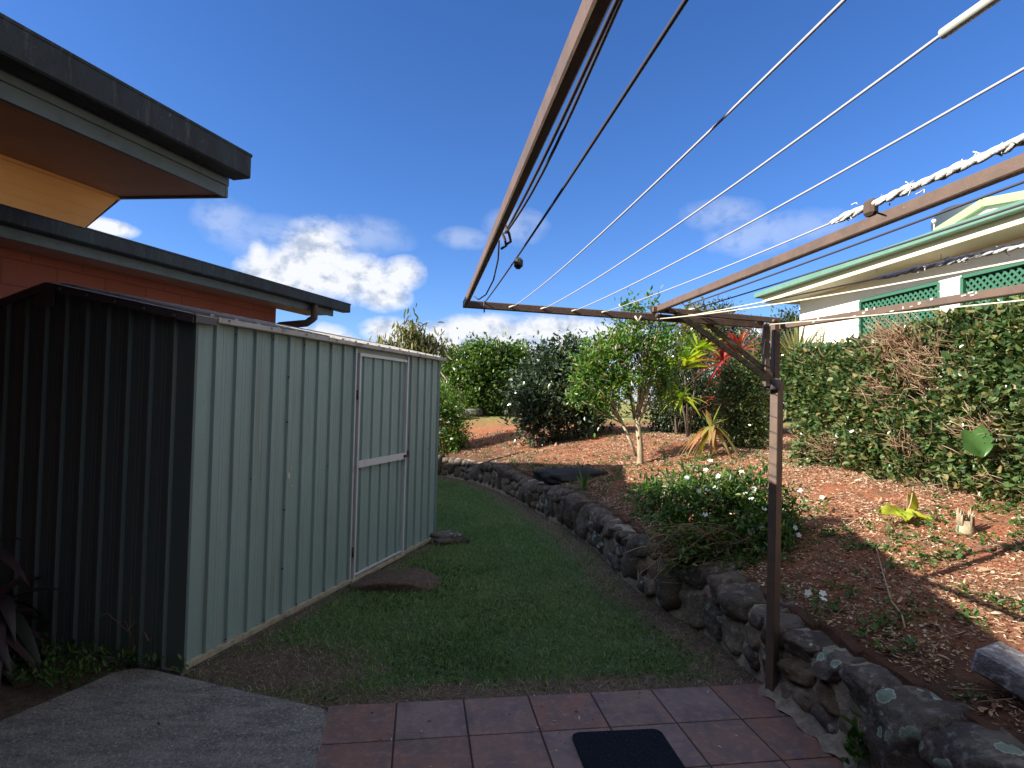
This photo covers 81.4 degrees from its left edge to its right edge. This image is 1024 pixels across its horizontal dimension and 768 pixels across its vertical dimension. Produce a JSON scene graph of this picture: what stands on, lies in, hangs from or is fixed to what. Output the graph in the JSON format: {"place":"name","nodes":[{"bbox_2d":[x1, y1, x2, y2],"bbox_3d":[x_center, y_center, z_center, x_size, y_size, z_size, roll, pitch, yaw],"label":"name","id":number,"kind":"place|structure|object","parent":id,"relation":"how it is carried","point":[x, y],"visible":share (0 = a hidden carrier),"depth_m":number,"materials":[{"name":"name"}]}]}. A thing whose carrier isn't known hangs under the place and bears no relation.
{"place":"outdoors","nodes":[
{"label":"outdoors","id":0,"kind":"place"},
{"bbox_2d":[0,454,983,726],"bbox_3d":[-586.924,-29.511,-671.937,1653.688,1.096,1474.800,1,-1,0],"label":"lawn","id":1,"kind":"structure","parent":0,"point":[14,700],"depth_m":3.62,"materials":[{"name":"plant"}]},
{"bbox_2d":[0,536,67,686],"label":"broadleaf plant","id":2,"kind":"object","parent":1,"relation":"on","point":[17,633],"visible":0.84,"depth_m":3.28,"materials":[{"name":"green plant"}]},
{"bbox_2d":[1,631,188,693],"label":"undergrowth","id":3,"kind":"object","parent":1,"relation":"on","point":[76,665],"visible":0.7,"depth_m":3.25,"materials":[{"name":"green plant"}]},
{"bbox_2d":[81,596,148,663],"bbox_3d":[-2.197,1.382,3.427,0.452,0.398,0.378,2,-1,-11],"label":"grass tuft","id":4,"kind":"object","parent":1,"relation":"on","point":[126,631],"visible":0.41,"depth_m":3.35,"materials":[{"name":"green plant"}]},
{"bbox_2d":[0,668,326,767],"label":"concrete slab","id":5,"kind":"structure","parent":1,"relation":"on","point":[111,720],"depth_m":2.69,"materials":[{"name":"grey concrete"}]},
{"bbox_2d":[0,12,350,326],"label":"house","id":6,"kind":"structure","parent":1,"relation":"on","point":[84,144],"depth_m":3.12,"materials":[{"name":"grey metal"}]},
{"bbox_2d":[0,282,445,675],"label":"garden shed","id":7,"kind":"structure","parent":1,"relation":"on","point":[201,486],"depth_m":3.63,"materials":[{"name":"grey metal"}]},
{"bbox_2d":[351,353,409,579],"bbox_3d":[-1.159,0.692,5.361,0.055,1.881,0.942,1,-1,17],"label":"door","id":8,"kind":"structure","parent":7,"relation":"in","point":[380,455],"depth_m":5.33,"materials":[{"name":"grey metal"}]},
{"bbox_2d":[349,567,440,592],"bbox_3d":[-0.967,1.676,5.035,0.763,0.189,0.608,1,-1,0],"label":"rock","id":9,"kind":"object","parent":1,"relation":"on","point":[409,578],"visible":0.59,"depth_m":4.84,"materials":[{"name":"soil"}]},
{"bbox_2d":[365,302,462,369],"bbox_3d":[-1.743,0.162,10.508,1.715,3.204,1.067,1,-1,0],"label":"drooping tree","id":10,"kind":"object","parent":1,"relation":"on","point":[411,337],"visible":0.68,"depth_m":10.42,"materials":[{"name":"green plant"}]},
{"bbox_2d":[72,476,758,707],"bbox_3d":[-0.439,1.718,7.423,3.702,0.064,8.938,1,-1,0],"label":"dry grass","id":11,"kind":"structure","parent":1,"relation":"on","point":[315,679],"depth_m":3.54,"materials":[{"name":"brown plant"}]},
{"bbox_2d":[430,530,469,545],"bbox_3d":[-0.684,1.693,6.457,0.466,0.159,0.313,2,-2,-29],"label":"rock","id":12,"kind":"object","parent":1,"relation":"on","point":[450,537],"visible":0.62,"depth_m":6.36,"materials":[{"name":"stone"}]},
{"bbox_2d":[315,684,843,767],"bbox_3d":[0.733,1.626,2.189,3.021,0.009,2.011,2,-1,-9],"label":"patio","id":13,"kind":"structure","parent":1,"relation":"on","point":[501,737],"depth_m":2.79,"materials":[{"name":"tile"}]},
{"bbox_2d":[157,690,737,766],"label":"leaf debris","id":14,"kind":"object","parent":13,"relation":"on","point":[158,723],"visible":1,"depth_m":2.80,"materials":[{"name":"brown plant"}]},
{"bbox_2d":[573,729,685,767],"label":"doormat","id":15,"kind":"object","parent":13,"relation":"on","point":[642,748],"visible":1,"depth_m":2.63,"materials":[{"name":"black rubber"}]},
{"bbox_2d":[463,0,1023,691],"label":"clothesline","id":16,"kind":"object","parent":13,"relation":"on","point":[589,18],"visible":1,"depth_m":1.58,"materials":[{"name":"paint"}]},
{"bbox_2d":[438,454,1023,767],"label":"stone wall","id":17,"kind":"structure","parent":1,"relation":"on","point":[824,683],"depth_m":3.08,"materials":[{"name":"grey stone"}]},
{"bbox_2d":[840,706,870,767],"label":"weed","id":18,"kind":"object","parent":17,"relation":"on","point":[853,733],"visible":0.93,"depth_m":2.51,"materials":[{"name":"green plant"}]},
{"bbox_2d":[0,0,1023,402],"label":"sky","id":19,"kind":"structure","parent":0,"point":[386,140],"materials":[{"name":"blue"}]},
{"bbox_2d":[438,402,1023,743],"bbox_3d":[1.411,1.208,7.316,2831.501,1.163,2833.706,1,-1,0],"label":"garden bed soil","id":20,"kind":"structure","parent":0,"point":[833,631],"depth_m":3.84,"materials":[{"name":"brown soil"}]},
{"bbox_2d":[438,370,477,458],"bbox_3d":[-1.456,0.742,12.214,1.572,2.036,1.164,1,-1,0],"label":"flowering shrub","id":21,"kind":"object","parent":20,"relation":"on","point":[451,416],"visible":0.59,"depth_m":12.03,"materials":[{"name":"green plant"}]},
{"bbox_2d":[463,407,493,419],"bbox_3d":[-0.549,0.720,15.594,0.399,0.382,3.335,1,-2,23],"label":"rock edging","id":22,"kind":"object","parent":20,"relation":"on","point":[474,410],"visible":0.28,"depth_m":14.47,"materials":[{"name":"stone"}]},
{"bbox_2d":[437,327,540,415],"bbox_3d":[-0.665,-0.092,15.493,3.275,2.747,2.444,1,-1,0],"label":"citrus tree","id":23,"kind":"object","parent":20,"relation":"on","point":[479,366],"visible":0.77,"depth_m":15.01,"materials":[{"name":"green plant"}]},
{"bbox_2d":[494,328,630,447],"bbox_3d":[0.982,0.251,11.394,2.717,2.724,1.772,1,-1,0],"label":"camellia bush","id":24,"kind":"object","parent":20,"relation":"on","point":[538,406],"visible":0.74,"depth_m":11.13,"materials":[{"name":"green plant"}]},
{"bbox_2d":[532,467,608,483],"bbox_3d":[0.815,1.289,8.278,1.080,0.231,0.489,1,-1,0],"label":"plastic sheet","id":25,"kind":"object","parent":20,"relation":"on","point":[555,475],"visible":0.76,"depth_m":8.14,"materials":[{"name":"black plastic"}]},
{"bbox_2d":[568,467,599,490],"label":"lily clump","id":26,"kind":"object","parent":20,"relation":"on","point":[583,482],"visible":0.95,"depth_m":7.43,"materials":[{"name":"green plant"}]},
{"bbox_2d":[555,285,696,464],"bbox_3d":[1.582,-0.102,8.475,1.980,2.634,1.366,1,-1,0],"label":"tree","id":27,"kind":"object","parent":20,"relation":"on","point":[636,342],"visible":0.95,"depth_m":8.41,"materials":[{"name":"green plant"}]},
{"bbox_2d":[635,328,726,433],"bbox_3d":[3.301,0.134,11.273,1.944,2.524,1.331,1,-1,0],"label":"evergreen shrub","id":28,"kind":"object","parent":20,"relation":"on","point":[667,421],"visible":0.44,"depth_m":11.08,"materials":[{"name":"green plant"}]},
{"bbox_2d":[649,330,721,436],"bbox_3d":[3.023,0.005,10.266,1.438,1.976,1.183,1,-1,0],"label":"yellow cordyline","id":29,"kind":"object","parent":20,"relation":"on","point":[699,346],"visible":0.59,"depth_m":10.26,"materials":[{"name":"green plant"}]},
{"bbox_2d":[658,296,730,408],"bbox_3d":[4.576,-0.688,14.977,1.934,3.454,1.782,1,-1,0],"label":"tree","id":30,"kind":"object","parent":20,"relation":"on","point":[684,327],"visible":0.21,"depth_m":14.86,"materials":[{"name":"green plant"}]},
{"bbox_2d":[676,406,738,460],"bbox_3d":[2.682,0.788,8.104,0.916,1.058,0.840,1,-1,0],"label":"pink cordyline","id":31,"kind":"object","parent":20,"relation":"on","point":[711,431],"visible":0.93,"depth_m":8.08,"materials":[{"name":"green plant"}]},
{"bbox_2d":[693,365,744,419],"bbox_3d":[4.422,0.272,12.150,1.841,1.491,1.342,1,-1,0],"label":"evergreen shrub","id":32,"kind":"object","parent":20,"relation":"on","point":[714,386],"depth_m":12.16,"materials":[{"name":"green plant"}]},
{"bbox_2d":[683,295,755,370],"bbox_3d":[5.796,-0.747,16.991,2.697,3.672,2.109,1,-1,0],"label":"tree","id":33,"kind":"object","parent":20,"relation":"on","point":[732,330],"visible":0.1,"depth_m":16.78,"materials":[{"name":"green plant"}]},
{"bbox_2d":[685,328,761,413],"bbox_3d":[3.551,0.022,9.680,1.446,2.037,1.330,3,-2,-40],"label":"red cordyline","id":34,"kind":"object","parent":20,"relation":"on","point":[740,341],"visible":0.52,"depth_m":9.62,"materials":[{"name":"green plant"}]},
{"bbox_2d":[620,451,828,585],"bbox_3d":[1.603,1.052,4.536,1.569,1.052,1.182,1,-1,13],"label":"flowering bush","id":35,"kind":"object","parent":20,"relation":"on","point":[701,534],"visible":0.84,"depth_m":4.47,"materials":[{"name":"green plant"}]},
{"bbox_2d":[701,345,769,448],"bbox_3d":[3.407,0.295,8.806,0.982,1.763,0.944,0,-2,43],"label":"clipped shrub","id":36,"kind":"object","parent":20,"relation":"on","point":[746,414],"visible":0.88,"depth_m":8.64,"materials":[{"name":"green plant"}]},
{"bbox_2d":[465,426,1023,701],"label":"weeds","id":37,"kind":"object","parent":20,"relation":"on","point":[968,613],"visible":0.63,"depth_m":3.96,"materials":[{"name":"green plant"}]},
{"bbox_2d":[729,313,760,363],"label":"tree","id":38,"kind":"object","parent":20,"relation":"on","point":[750,339],"visible":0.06,"depth_m":18.80,"materials":[{"name":"green plant"}]},
{"bbox_2d":[732,323,770,368],"bbox_3d":[5.616,-0.177,13.037,1.802,2.476,1.480,1,-1,0],"label":"tree","id":39,"kind":"object","parent":20,"relation":"on","point":[749,338],"visible":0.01,"depth_m":13.02,"materials":[{"name":"green plant"}]},
{"bbox_2d":[512,432,1023,701],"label":"fallen twigs","id":40,"kind":"object","parent":20,"relation":"on","point":[896,607],"visible":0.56,"depth_m":3.78,"materials":[{"name":"brown wood"}]},
{"bbox_2d":[742,314,799,430],"bbox_3d":[5.206,-0.146,12.009,1.683,2.612,1.588,1,-1,0],"label":"tree","id":41,"kind":"object","parent":20,"relation":"on","point":[758,339],"visible":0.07,"depth_m":11.90,"materials":[{"name":"green plant"}]},
{"bbox_2d":[770,304,799,420],"bbox_3d":[7.431,-0.644,15.976,1.946,3.490,1.842,1,-1,0],"label":"tree","id":42,"kind":"object","parent":20,"relation":"on","point":[786,315],"visible":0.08,"depth_m":15.94,"materials":[{"name":"green plant"}]},
{"bbox_2d":[760,314,838,362],"bbox_3d":[5.058,-0.155,10.775,1.476,2.347,1.693,1,-1,0],"label":"spiky yucca","id":43,"kind":"object","parent":20,"relation":"on","point":[794,341],"visible":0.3,"depth_m":10.72,"materials":[{"name":"green plant"}]},
{"bbox_2d":[804,590,826,617],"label":"seedling","id":44,"kind":"object","parent":20,"relation":"on","point":[808,593],"visible":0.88,"depth_m":3.21,"materials":[{"name":"green plant"}]},
{"bbox_2d":[812,596,830,628],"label":"seedling","id":45,"kind":"object","parent":20,"relation":"on","point":[815,605],"visible":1,"depth_m":3.07,"materials":[{"name":"green plant"}]},
{"bbox_2d":[817,495,831,513],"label":"seedling","id":46,"kind":"object","parent":20,"relation":"on","point":[824,505],"visible":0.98,"depth_m":4.93,"materials":[{"name":"green plant"}]},
{"bbox_2d":[780,294,1023,513],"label":"hedge","id":47,"kind":"object","parent":20,"relation":"on","point":[845,406],"visible":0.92,"depth_m":5.16,"materials":[{"name":"green plant"}]},
{"bbox_2d":[957,425,1018,457],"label":"heart leaf plant","id":48,"kind":"object","parent":47,"relation":"attached to","point":[979,445],"visible":1,"depth_m":4.44,"materials":[{"name":"green plant"}]},
{"bbox_2d":[878,486,932,521],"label":"broad leaf plant","id":49,"kind":"object","parent":20,"relation":"on","point":[908,514],"visible":0.91,"depth_m":4.46,"materials":[{"name":"yellow plant"}]},
{"bbox_2d":[891,635,921,658],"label":"weed","id":50,"kind":"object","parent":20,"relation":"on","point":[908,640],"visible":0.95,"depth_m":2.71,"materials":[{"name":"green plant"}]},
{"bbox_2d":[955,507,975,534],"bbox_3d":[3.111,0.959,4.084,0.120,0.219,0.120,1,-1,0],"label":"tree stump","id":51,"kind":"object","parent":20,"relation":"on","point":[967,526],"visible":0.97,"depth_m":4.06,"materials":[{"name":"beige wood"}]},
{"bbox_2d":[971,641,1023,699],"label":"concrete block","id":52,"kind":"object","parent":20,"relation":"on","point":[1000,664],"depth_m":2.29,"materials":[{"name":"grey concrete"}]},
{"bbox_2d":[754,190,1023,463],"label":"neighbour house","id":53,"kind":"structure","parent":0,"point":[998,229],"depth_m":8.41,"materials":[{"name":"white paint"}]},
{"bbox_2d":[931,204,971,230],"bbox_3d":[6.913,-2.442,9.196,0.719,0.757,0.304,0,-2,33],"label":"satellite dish","id":54,"kind":"object","parent":53,"relation":"attached to","point":[937,220],"visible":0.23,"depth_m":9.36,"materials":[{"name":"grey metal"}]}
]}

